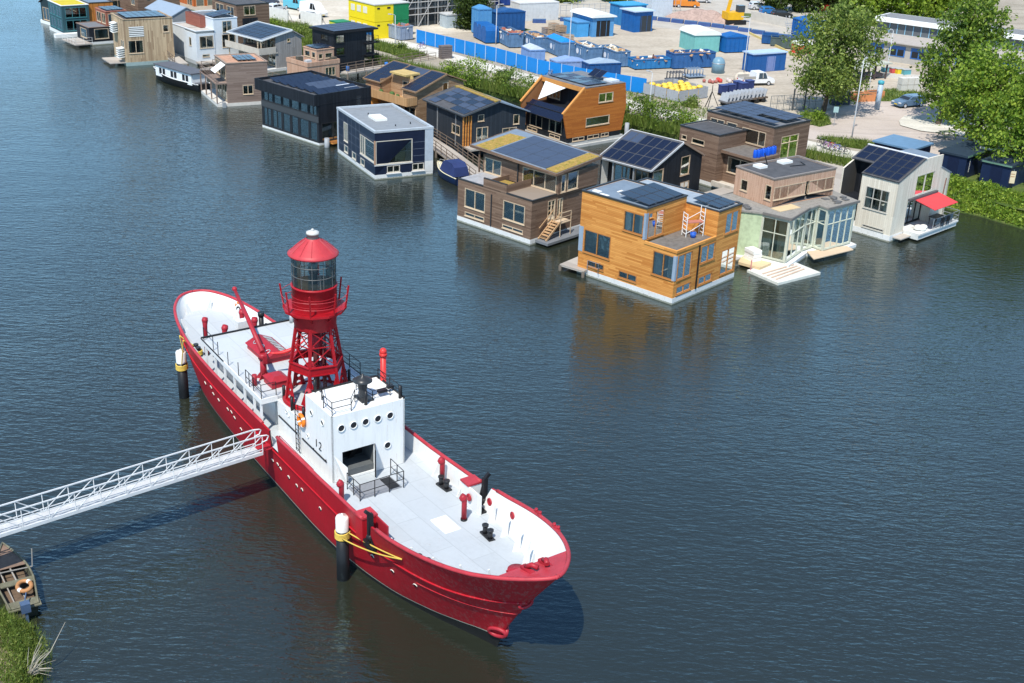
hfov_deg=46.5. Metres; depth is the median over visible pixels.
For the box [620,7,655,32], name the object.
yard hut
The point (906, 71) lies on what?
crate
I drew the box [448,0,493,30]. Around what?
hedge tree
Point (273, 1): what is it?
parked car
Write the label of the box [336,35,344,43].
window
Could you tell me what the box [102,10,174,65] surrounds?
floating house
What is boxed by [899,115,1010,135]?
traffic island
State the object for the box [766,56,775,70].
door
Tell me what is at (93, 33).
floating house
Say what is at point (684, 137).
window
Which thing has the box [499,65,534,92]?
bush
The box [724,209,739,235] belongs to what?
window
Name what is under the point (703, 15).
rubble heap
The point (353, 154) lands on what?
window
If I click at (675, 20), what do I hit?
barrier
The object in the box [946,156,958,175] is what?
door
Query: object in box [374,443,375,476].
door
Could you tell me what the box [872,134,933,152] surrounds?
yard hut
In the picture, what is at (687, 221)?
scaffold tower
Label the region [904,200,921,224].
window
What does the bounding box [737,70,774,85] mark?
pickup truck
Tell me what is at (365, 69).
jetty
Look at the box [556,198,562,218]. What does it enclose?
window
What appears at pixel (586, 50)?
container
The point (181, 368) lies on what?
mooring rope
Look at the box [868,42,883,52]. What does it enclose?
window
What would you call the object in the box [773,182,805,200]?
window
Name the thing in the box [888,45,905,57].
window
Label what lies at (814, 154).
reeds
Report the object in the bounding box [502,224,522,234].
window
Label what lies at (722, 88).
wheeled cart
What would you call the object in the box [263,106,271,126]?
window
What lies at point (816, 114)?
bush
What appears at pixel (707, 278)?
window
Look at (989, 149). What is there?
pipe section
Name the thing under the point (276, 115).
window
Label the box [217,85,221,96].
window
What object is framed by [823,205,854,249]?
window
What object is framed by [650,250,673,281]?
window
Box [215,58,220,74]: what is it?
window
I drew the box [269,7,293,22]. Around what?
site hoarding
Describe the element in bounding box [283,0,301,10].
parked van
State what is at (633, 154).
floating house
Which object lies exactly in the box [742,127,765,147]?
window
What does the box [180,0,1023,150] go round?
ground
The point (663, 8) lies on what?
yard hut
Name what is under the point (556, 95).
window
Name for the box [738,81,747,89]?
wheeled cart
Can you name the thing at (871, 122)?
road
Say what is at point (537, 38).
container
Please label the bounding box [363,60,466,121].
floating house
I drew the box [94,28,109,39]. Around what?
window
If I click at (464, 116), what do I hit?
floating house
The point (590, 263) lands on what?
window
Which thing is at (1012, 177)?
notice sign
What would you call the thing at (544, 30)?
crate
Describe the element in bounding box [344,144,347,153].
window
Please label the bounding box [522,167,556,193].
window
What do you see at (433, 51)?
path
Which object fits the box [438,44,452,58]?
plank stack
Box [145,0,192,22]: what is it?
floating house
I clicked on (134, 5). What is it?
floating house
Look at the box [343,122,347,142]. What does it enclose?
window
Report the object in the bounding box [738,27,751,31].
barrier
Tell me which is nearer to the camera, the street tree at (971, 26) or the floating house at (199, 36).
the street tree at (971, 26)
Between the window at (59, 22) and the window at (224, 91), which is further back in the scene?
the window at (59, 22)
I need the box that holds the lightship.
[173,228,570,646]
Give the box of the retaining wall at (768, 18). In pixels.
[750,11,792,27]
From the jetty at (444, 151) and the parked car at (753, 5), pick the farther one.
the parked car at (753, 5)
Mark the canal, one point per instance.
(742, 476)
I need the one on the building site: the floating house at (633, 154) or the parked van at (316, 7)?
the parked van at (316, 7)
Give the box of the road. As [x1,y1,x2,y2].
[808,96,1009,154]
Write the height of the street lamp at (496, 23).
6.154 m
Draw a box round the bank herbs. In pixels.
[946,173,1023,226]
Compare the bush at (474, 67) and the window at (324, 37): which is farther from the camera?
the window at (324, 37)
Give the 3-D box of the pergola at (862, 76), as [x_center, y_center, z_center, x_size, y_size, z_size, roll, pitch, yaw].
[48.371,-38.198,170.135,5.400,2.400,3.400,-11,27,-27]
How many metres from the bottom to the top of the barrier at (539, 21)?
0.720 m
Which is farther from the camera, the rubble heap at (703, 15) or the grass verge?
the rubble heap at (703, 15)
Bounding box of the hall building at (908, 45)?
[863,13,1023,78]
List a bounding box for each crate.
[541,27,547,33]
[547,29,554,34]
[548,22,558,29]
[555,25,566,31]
[555,31,566,36]
[563,34,573,40]
[881,66,889,72]
[889,67,898,72]
[895,68,904,73]
[901,68,911,74]
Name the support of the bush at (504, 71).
on the ground at (1016, 6)
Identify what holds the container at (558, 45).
on the yard at (657, 41)
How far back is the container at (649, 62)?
173.43 m
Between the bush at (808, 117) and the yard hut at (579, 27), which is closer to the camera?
the bush at (808, 117)
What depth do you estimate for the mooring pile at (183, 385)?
73.78 m
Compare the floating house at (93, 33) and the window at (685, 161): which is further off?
the floating house at (93, 33)
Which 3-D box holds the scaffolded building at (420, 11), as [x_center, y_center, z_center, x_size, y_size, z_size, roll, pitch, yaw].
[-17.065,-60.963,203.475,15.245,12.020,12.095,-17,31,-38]
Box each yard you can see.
[413,14,929,114]
[495,0,875,39]
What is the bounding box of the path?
[289,14,858,157]
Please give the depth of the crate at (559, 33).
194.58 m
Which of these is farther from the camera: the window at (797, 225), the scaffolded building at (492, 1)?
the scaffolded building at (492, 1)
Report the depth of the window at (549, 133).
135.72 m
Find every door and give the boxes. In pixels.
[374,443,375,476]
[596,20,609,36]
[640,15,651,31]
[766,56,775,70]
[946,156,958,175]
[988,166,1002,185]
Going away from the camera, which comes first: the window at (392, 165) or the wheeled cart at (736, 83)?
the window at (392, 165)
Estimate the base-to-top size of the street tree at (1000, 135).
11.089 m
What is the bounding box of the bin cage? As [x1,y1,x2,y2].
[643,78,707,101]
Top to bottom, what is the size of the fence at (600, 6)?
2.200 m
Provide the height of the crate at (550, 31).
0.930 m
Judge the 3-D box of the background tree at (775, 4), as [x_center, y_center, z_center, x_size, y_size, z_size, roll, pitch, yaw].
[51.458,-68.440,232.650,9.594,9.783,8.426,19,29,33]
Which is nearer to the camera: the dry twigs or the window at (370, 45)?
the dry twigs
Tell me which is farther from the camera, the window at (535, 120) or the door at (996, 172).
the window at (535, 120)
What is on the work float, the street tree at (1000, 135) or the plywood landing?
the plywood landing
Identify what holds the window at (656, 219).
in the floating house at (632, 238)
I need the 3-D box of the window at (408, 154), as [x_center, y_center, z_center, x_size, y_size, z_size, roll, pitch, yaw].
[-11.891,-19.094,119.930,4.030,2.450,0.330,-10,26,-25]
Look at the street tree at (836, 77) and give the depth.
145.83 m
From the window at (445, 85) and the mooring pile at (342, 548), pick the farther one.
the window at (445, 85)
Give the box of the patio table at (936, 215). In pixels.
[928,213,950,225]
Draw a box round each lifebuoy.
[15,579,33,592]
[297,413,305,427]
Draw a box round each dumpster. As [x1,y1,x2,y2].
[761,32,778,43]
[770,35,787,45]
[781,37,795,47]
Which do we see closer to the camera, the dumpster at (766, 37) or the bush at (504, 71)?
the bush at (504, 71)
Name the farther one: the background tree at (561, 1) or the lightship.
the background tree at (561, 1)
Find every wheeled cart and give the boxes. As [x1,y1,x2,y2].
[717,84,728,95]
[725,83,735,91]
[733,80,742,89]
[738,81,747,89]
[745,79,754,88]
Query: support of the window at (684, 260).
in the floating house at (632, 238)
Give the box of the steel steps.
[785,17,793,34]
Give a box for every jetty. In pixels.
[167,51,188,65]
[200,59,482,175]
[340,51,435,79]
[558,257,586,277]
[704,187,733,195]
[809,152,843,191]
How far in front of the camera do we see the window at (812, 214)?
103.50 m
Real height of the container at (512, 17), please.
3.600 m
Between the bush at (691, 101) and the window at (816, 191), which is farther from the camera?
the bush at (691, 101)
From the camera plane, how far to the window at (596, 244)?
95.66 m
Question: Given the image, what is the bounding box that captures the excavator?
[722,0,749,24]
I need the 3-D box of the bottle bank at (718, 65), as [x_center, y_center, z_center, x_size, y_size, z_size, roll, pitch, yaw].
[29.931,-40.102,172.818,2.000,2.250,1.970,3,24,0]
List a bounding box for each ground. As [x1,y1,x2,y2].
[0,621,22,682]
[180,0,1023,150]
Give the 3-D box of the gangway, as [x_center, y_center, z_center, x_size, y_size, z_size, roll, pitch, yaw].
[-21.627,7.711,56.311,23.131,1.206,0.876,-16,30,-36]
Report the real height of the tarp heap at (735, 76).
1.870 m
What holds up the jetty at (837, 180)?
in the canal
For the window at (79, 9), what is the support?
in the floating house at (60, 17)
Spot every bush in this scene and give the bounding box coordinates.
[270,15,282,25]
[291,21,311,34]
[389,41,408,49]
[439,59,467,75]
[458,53,494,88]
[487,65,511,87]
[494,67,512,79]
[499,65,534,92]
[626,94,661,122]
[640,98,691,131]
[671,109,701,124]
[679,94,702,108]
[797,106,827,120]
[801,112,814,124]
[970,178,999,190]
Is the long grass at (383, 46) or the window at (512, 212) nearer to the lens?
the window at (512, 212)
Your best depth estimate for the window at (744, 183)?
103.81 m
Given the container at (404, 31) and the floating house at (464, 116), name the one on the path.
the container at (404, 31)
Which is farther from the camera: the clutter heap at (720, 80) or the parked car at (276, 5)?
the parked car at (276, 5)
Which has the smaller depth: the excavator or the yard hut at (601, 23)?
the yard hut at (601, 23)
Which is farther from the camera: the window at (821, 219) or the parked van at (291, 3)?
the parked van at (291, 3)
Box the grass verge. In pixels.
[949,173,1023,209]
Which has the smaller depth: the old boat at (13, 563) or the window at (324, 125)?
the old boat at (13, 563)
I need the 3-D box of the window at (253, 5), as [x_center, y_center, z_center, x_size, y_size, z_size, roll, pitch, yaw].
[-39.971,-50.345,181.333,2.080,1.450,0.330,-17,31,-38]
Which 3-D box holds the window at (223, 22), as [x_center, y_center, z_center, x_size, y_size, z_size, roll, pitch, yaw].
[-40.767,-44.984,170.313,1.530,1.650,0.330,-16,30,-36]
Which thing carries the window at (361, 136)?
in the floating house at (383, 141)
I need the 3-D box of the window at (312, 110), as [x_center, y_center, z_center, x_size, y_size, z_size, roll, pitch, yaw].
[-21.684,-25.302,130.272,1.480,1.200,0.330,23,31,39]
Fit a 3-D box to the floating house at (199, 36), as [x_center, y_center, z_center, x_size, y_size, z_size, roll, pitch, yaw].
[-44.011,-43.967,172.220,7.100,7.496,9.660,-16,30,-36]
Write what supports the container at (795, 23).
on the yard at (657, 41)
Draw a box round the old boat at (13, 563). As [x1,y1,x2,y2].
[0,542,41,622]
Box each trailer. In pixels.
[718,91,741,104]
[733,89,752,101]
[749,87,767,102]
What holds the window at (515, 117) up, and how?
in the floating house at (464, 116)
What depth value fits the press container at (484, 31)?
187.70 m
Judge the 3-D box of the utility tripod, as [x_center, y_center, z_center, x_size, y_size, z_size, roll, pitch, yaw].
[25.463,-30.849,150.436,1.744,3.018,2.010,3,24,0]
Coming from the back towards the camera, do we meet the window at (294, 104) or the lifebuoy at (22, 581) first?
the window at (294, 104)
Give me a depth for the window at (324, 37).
165.64 m
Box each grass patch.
[744,13,877,26]
[851,90,932,100]
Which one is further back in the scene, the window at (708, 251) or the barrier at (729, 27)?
the barrier at (729, 27)
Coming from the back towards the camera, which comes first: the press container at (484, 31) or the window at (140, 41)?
the press container at (484, 31)
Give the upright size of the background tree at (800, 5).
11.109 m
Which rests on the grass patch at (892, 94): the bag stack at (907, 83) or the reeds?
the bag stack at (907, 83)
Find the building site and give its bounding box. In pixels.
[278,0,509,36]
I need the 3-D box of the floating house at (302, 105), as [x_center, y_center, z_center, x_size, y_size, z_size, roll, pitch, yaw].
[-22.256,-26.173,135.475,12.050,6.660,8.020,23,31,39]
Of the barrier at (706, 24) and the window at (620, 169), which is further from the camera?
the barrier at (706, 24)
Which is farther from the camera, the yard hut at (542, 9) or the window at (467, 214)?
the yard hut at (542, 9)
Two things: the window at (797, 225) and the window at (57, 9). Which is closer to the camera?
the window at (797, 225)
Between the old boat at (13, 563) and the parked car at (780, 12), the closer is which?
the old boat at (13, 563)
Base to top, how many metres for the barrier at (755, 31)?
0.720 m
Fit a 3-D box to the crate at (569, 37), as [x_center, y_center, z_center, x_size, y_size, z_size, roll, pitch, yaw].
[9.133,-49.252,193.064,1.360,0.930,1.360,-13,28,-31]
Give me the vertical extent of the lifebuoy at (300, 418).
0.796 m
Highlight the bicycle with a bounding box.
[821,140,834,150]
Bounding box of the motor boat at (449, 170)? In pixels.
[437,159,468,185]
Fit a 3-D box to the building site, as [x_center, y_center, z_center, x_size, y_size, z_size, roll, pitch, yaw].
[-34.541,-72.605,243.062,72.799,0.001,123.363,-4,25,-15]
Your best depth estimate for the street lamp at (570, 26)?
169.94 m
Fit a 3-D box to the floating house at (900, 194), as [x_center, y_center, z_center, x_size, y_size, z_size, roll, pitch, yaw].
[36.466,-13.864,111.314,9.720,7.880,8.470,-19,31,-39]
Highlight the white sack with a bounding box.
[743,246,761,261]
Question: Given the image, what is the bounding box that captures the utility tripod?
[705,86,717,108]
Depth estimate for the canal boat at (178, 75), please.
155.19 m
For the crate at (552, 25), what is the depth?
196.04 m
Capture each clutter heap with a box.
[702,79,717,83]
[716,77,731,82]
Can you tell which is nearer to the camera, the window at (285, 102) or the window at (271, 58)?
the window at (285, 102)
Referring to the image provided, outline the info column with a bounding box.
[874,80,884,109]
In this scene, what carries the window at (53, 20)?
in the floating house at (60, 17)
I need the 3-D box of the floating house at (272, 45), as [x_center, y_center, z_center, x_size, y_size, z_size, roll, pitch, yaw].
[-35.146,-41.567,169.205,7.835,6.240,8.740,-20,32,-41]
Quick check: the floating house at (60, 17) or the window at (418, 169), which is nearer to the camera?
the window at (418, 169)
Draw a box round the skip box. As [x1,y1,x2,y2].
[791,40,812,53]
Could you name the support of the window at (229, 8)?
in the floating house at (244, 12)
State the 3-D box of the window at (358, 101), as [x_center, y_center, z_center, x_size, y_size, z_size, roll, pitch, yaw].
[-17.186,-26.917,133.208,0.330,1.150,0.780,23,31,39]
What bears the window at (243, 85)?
in the floating house at (231, 77)
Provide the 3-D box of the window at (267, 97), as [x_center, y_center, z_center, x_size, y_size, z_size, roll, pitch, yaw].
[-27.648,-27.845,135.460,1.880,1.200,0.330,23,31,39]
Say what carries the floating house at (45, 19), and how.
on the canal
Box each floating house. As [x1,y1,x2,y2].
[38,0,75,25]
[47,0,112,37]
[62,6,126,45]
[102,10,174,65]
[111,0,119,6]
[120,0,179,11]
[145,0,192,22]
[172,9,238,64]
[180,0,211,6]
[199,53,267,107]
[212,0,269,43]
[225,21,303,72]
[254,70,370,147]
[286,43,339,77]
[309,22,378,74]
[336,103,433,179]
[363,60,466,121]
[422,85,529,155]
[457,128,601,245]
[520,68,628,147]
[577,177,742,304]
[599,129,704,190]
[679,101,810,189]
[720,153,859,267]
[839,143,959,242]
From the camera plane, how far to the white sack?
100.82 m
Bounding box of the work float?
[747,260,820,284]
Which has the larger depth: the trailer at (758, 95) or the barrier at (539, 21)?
the barrier at (539, 21)
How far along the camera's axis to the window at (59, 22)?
186.05 m
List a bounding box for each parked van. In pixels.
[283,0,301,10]
[299,0,327,16]
[673,0,699,7]
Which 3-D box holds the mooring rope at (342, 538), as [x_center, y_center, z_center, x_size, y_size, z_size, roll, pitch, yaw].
[-6.607,9.393,54.732,0.751,1.617,5.458,-15,29,-35]
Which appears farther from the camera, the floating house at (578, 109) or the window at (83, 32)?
the window at (83, 32)
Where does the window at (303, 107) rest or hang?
in the floating house at (302, 105)
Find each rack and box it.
[664,70,687,80]
[683,67,705,76]
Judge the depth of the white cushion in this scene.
109.23 m
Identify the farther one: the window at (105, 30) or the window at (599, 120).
the window at (105, 30)
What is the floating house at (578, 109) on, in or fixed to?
on the canal
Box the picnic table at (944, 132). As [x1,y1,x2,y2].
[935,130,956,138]
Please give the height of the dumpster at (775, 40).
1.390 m
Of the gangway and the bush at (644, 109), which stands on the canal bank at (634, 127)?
the bush at (644, 109)
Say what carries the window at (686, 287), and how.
in the floating house at (632, 238)
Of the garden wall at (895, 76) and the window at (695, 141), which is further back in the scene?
the garden wall at (895, 76)
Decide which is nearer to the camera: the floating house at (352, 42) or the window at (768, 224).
the window at (768, 224)
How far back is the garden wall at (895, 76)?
174.46 m
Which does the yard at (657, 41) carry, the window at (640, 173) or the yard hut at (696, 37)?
the yard hut at (696, 37)
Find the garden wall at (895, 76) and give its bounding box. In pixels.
[877,73,919,78]
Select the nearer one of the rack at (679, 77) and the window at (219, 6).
the rack at (679, 77)
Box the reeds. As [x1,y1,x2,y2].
[288,33,855,165]
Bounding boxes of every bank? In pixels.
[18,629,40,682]
[191,9,1023,229]
[711,57,725,73]
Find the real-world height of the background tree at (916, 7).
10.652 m
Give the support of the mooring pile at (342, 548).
in the canal
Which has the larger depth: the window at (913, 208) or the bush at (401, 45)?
the bush at (401, 45)
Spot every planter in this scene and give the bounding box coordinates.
[854,93,875,101]
[864,90,884,97]
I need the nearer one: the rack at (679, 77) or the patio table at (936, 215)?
the patio table at (936, 215)
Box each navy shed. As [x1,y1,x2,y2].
[938,140,992,177]
[979,153,1023,187]
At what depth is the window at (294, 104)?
132.35 m
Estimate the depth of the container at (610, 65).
165.89 m
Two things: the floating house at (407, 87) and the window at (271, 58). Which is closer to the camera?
the floating house at (407, 87)
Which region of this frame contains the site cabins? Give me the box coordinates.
[348,0,409,38]
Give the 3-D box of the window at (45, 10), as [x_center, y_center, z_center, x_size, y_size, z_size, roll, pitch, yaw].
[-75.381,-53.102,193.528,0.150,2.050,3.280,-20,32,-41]
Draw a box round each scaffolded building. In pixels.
[404,0,466,25]
[449,0,498,10]
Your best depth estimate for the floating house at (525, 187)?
105.76 m
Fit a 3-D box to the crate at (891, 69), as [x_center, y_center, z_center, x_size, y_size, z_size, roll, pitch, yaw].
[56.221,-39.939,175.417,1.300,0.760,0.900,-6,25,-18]
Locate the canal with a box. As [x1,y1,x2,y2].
[0,0,1023,682]
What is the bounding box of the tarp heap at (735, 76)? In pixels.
[732,72,749,80]
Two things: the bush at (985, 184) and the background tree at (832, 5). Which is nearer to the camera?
the bush at (985, 184)
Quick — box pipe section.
[980,146,1020,153]
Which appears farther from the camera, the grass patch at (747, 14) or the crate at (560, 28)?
the grass patch at (747, 14)
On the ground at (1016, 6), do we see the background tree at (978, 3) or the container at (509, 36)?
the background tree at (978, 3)
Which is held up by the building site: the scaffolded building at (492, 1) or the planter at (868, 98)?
the scaffolded building at (492, 1)
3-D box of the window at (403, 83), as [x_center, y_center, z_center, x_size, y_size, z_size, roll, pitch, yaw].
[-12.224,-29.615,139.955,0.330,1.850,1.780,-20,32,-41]
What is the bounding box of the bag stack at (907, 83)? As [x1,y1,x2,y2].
[897,76,919,91]
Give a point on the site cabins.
(374, 13)
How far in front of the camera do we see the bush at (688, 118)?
140.87 m
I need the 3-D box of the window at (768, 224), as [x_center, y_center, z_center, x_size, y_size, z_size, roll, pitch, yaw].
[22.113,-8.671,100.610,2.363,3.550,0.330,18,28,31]
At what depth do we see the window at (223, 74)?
146.43 m
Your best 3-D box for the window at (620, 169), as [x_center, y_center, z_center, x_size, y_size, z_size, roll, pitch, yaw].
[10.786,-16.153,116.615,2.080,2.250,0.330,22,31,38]
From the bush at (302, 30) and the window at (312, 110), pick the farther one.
the bush at (302, 30)
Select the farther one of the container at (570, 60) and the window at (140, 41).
the container at (570, 60)
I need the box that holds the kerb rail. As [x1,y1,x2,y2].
[749,32,800,58]
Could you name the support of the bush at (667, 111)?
on the canal bank at (634, 127)
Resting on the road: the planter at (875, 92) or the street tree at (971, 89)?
the street tree at (971, 89)
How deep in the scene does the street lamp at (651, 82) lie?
149.79 m
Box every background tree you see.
[555,0,583,3]
[757,0,797,10]
[783,0,824,11]
[810,0,837,9]
[830,0,861,17]
[848,0,907,24]
[887,0,930,16]
[918,0,966,19]
[962,0,997,8]
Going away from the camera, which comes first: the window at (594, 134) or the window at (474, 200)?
the window at (474, 200)
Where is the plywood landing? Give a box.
[735,256,770,269]
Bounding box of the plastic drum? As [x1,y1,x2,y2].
[753,149,757,157]
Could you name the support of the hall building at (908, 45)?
on the ground at (1016, 6)
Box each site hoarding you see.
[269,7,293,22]
[300,11,324,25]
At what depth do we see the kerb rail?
196.02 m
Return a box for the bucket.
[690,230,695,237]
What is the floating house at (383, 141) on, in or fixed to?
on the canal
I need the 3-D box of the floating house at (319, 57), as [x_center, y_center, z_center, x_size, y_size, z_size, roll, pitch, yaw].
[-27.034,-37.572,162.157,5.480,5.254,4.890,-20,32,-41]
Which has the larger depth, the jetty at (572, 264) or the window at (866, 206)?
the window at (866, 206)
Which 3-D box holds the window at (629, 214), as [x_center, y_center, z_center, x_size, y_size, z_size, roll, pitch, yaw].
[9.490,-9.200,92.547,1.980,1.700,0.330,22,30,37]
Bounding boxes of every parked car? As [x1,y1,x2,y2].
[262,0,279,2]
[269,3,286,9]
[748,1,762,9]
[759,6,774,13]
[771,9,792,17]
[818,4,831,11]
[891,93,925,107]
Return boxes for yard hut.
[329,19,350,23]
[439,12,460,27]
[510,0,558,20]
[563,17,589,36]
[570,8,616,36]
[609,1,647,25]
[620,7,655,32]
[637,0,672,16]
[679,25,721,51]
[742,48,787,71]
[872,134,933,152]
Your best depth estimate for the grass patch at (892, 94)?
163.85 m
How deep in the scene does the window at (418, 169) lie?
121.69 m
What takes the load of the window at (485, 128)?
in the floating house at (464, 116)
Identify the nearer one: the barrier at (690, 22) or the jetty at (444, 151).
the jetty at (444, 151)
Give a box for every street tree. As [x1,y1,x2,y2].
[782,0,899,113]
[910,0,1023,123]
[921,36,1023,143]
[965,78,1023,170]
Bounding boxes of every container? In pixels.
[389,22,413,39]
[471,4,491,31]
[473,21,498,42]
[492,7,525,29]
[495,0,509,4]
[499,26,523,46]
[521,43,545,59]
[523,31,547,51]
[546,33,574,56]
[549,55,583,67]
[574,40,602,59]
[582,57,621,75]
[600,44,630,65]
[628,54,671,68]
[666,49,716,67]
[719,31,749,51]
[791,15,824,38]
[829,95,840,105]
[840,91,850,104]
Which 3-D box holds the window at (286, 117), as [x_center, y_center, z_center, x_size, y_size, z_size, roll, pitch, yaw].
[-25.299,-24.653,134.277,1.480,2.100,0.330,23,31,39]
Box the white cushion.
[914,224,926,230]
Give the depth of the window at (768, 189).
101.65 m
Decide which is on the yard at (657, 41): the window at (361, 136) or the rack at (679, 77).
the rack at (679, 77)
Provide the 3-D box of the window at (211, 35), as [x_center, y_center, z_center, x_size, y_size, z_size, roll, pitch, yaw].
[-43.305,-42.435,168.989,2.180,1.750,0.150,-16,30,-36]
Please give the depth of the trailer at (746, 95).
154.23 m
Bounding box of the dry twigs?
[27,623,64,676]
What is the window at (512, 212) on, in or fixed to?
in the floating house at (525, 187)
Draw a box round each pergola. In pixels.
[852,60,892,79]
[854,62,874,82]
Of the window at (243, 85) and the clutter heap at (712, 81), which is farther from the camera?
the clutter heap at (712, 81)
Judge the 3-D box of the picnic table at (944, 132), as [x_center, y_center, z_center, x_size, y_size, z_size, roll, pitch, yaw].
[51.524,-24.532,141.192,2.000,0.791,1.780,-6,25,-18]
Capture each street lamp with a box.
[388,13,395,42]
[495,4,503,43]
[563,2,571,55]
[646,70,652,101]
[741,16,750,71]
[851,57,867,136]
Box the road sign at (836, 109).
[833,107,838,125]
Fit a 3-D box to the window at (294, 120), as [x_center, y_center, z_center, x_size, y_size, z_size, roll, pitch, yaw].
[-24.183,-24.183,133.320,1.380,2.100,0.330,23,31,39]
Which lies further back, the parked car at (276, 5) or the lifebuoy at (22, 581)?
the parked car at (276, 5)
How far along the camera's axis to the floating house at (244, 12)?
182.13 m
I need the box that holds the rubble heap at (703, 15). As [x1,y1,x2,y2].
[665,8,733,24]
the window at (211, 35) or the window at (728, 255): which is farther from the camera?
the window at (211, 35)
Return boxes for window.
[42,7,49,20]
[49,3,54,14]
[50,15,56,27]
[55,6,60,17]
[56,18,62,30]
[65,7,86,18]
[66,19,86,30]
[80,27,86,38]
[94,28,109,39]
[96,11,100,21]
[101,12,105,23]
[113,0,119,6]
[128,40,143,53]
[199,35,213,48]
[215,2,223,9]
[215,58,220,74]
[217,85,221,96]
[221,66,225,78]
[222,21,231,32]
[222,84,226,100]
[227,6,233,15]
[243,5,255,15]
[243,85,252,94]
[263,92,272,102]
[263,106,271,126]
[266,38,273,47]
[268,54,275,66]
[272,109,281,129]
[273,95,281,105]
[282,97,289,108]
[283,113,290,132]
[290,100,298,110]
[291,115,298,135]
[299,118,308,138]
[300,103,307,113]
[304,50,309,56]
[309,105,316,116]
[310,121,317,141]
[320,33,327,40]
[322,121,336,141]
[325,66,335,75]
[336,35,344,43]
[336,47,344,56]
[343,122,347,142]
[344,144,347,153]
[352,151,355,160]
[356,95,360,104]
[360,134,363,155]
[360,157,364,166]
[364,137,373,162]
[366,44,371,52]
[376,139,412,165]
[387,165,399,173]
[402,80,409,95]
[404,107,415,115]
[412,163,423,170]
[443,82,448,89]
[451,123,459,135]
[464,188,484,213]
[464,211,483,221]
[476,126,487,141]
[484,157,501,176]
[502,127,516,132]
[502,200,524,225]
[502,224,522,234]
[513,114,519,124]
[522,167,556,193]
[529,113,541,128]
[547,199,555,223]
[548,119,561,134]
[549,91,559,100]
[549,133,559,139]
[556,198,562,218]
[560,174,566,193]
[567,170,578,191]
[583,229,610,260]
[586,115,609,126]
[586,260,603,271]
[587,134,599,139]
[598,92,613,102]
[613,163,630,179]
[617,270,636,283]
[622,210,643,236]
[635,169,648,180]
[647,208,664,239]
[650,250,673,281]
[653,168,663,180]
[675,281,690,295]
[676,251,692,281]
[680,155,690,176]
[680,180,688,187]
[681,134,686,140]
[691,138,704,146]
[697,272,711,286]
[700,242,715,264]
[710,117,724,122]
[719,246,735,276]
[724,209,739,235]
[727,156,749,174]
[739,178,747,192]
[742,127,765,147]
[759,216,788,261]
[764,184,771,201]
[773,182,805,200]
[779,133,798,157]
[786,212,806,261]
[802,208,817,249]
[807,176,834,193]
[813,208,826,249]
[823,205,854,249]
[861,224,882,232]
[862,186,889,213]
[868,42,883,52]
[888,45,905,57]
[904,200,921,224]
[910,48,927,60]
[914,171,934,196]
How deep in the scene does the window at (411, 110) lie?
137.99 m
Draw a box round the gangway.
[0,429,273,537]
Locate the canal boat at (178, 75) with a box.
[153,61,209,91]
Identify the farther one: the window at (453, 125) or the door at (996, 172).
the window at (453, 125)
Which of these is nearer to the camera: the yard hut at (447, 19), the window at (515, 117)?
the window at (515, 117)
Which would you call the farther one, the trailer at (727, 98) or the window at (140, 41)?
the window at (140, 41)
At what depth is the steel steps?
205.09 m
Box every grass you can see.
[270,16,1023,197]
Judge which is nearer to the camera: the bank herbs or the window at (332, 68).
the bank herbs
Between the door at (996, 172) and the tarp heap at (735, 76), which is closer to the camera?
the door at (996, 172)
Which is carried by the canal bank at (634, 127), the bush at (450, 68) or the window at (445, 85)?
the bush at (450, 68)
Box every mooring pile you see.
[175,349,188,398]
[335,513,349,581]
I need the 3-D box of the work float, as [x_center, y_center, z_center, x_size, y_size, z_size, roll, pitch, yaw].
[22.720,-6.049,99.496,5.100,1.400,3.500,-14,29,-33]
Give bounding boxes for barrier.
[532,19,545,22]
[657,17,670,21]
[671,18,683,23]
[684,20,697,24]
[698,21,710,26]
[711,23,724,28]
[724,25,737,29]
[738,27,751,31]
[751,29,764,34]
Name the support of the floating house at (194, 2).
on the canal
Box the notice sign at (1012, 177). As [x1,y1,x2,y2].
[1009,171,1016,187]
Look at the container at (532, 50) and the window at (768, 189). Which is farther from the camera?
the container at (532, 50)
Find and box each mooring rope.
[175,335,202,371]
[334,529,401,559]
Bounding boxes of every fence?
[416,29,646,92]
[560,1,680,16]
[770,88,822,110]
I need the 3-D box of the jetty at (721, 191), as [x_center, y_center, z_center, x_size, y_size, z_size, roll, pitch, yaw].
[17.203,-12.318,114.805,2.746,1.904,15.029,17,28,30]
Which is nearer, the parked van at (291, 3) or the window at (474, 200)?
the window at (474, 200)
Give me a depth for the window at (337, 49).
165.72 m
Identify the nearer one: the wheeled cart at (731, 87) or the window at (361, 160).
the window at (361, 160)
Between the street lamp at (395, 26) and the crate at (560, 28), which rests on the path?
the street lamp at (395, 26)
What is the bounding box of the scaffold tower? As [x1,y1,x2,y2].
[681,205,705,236]

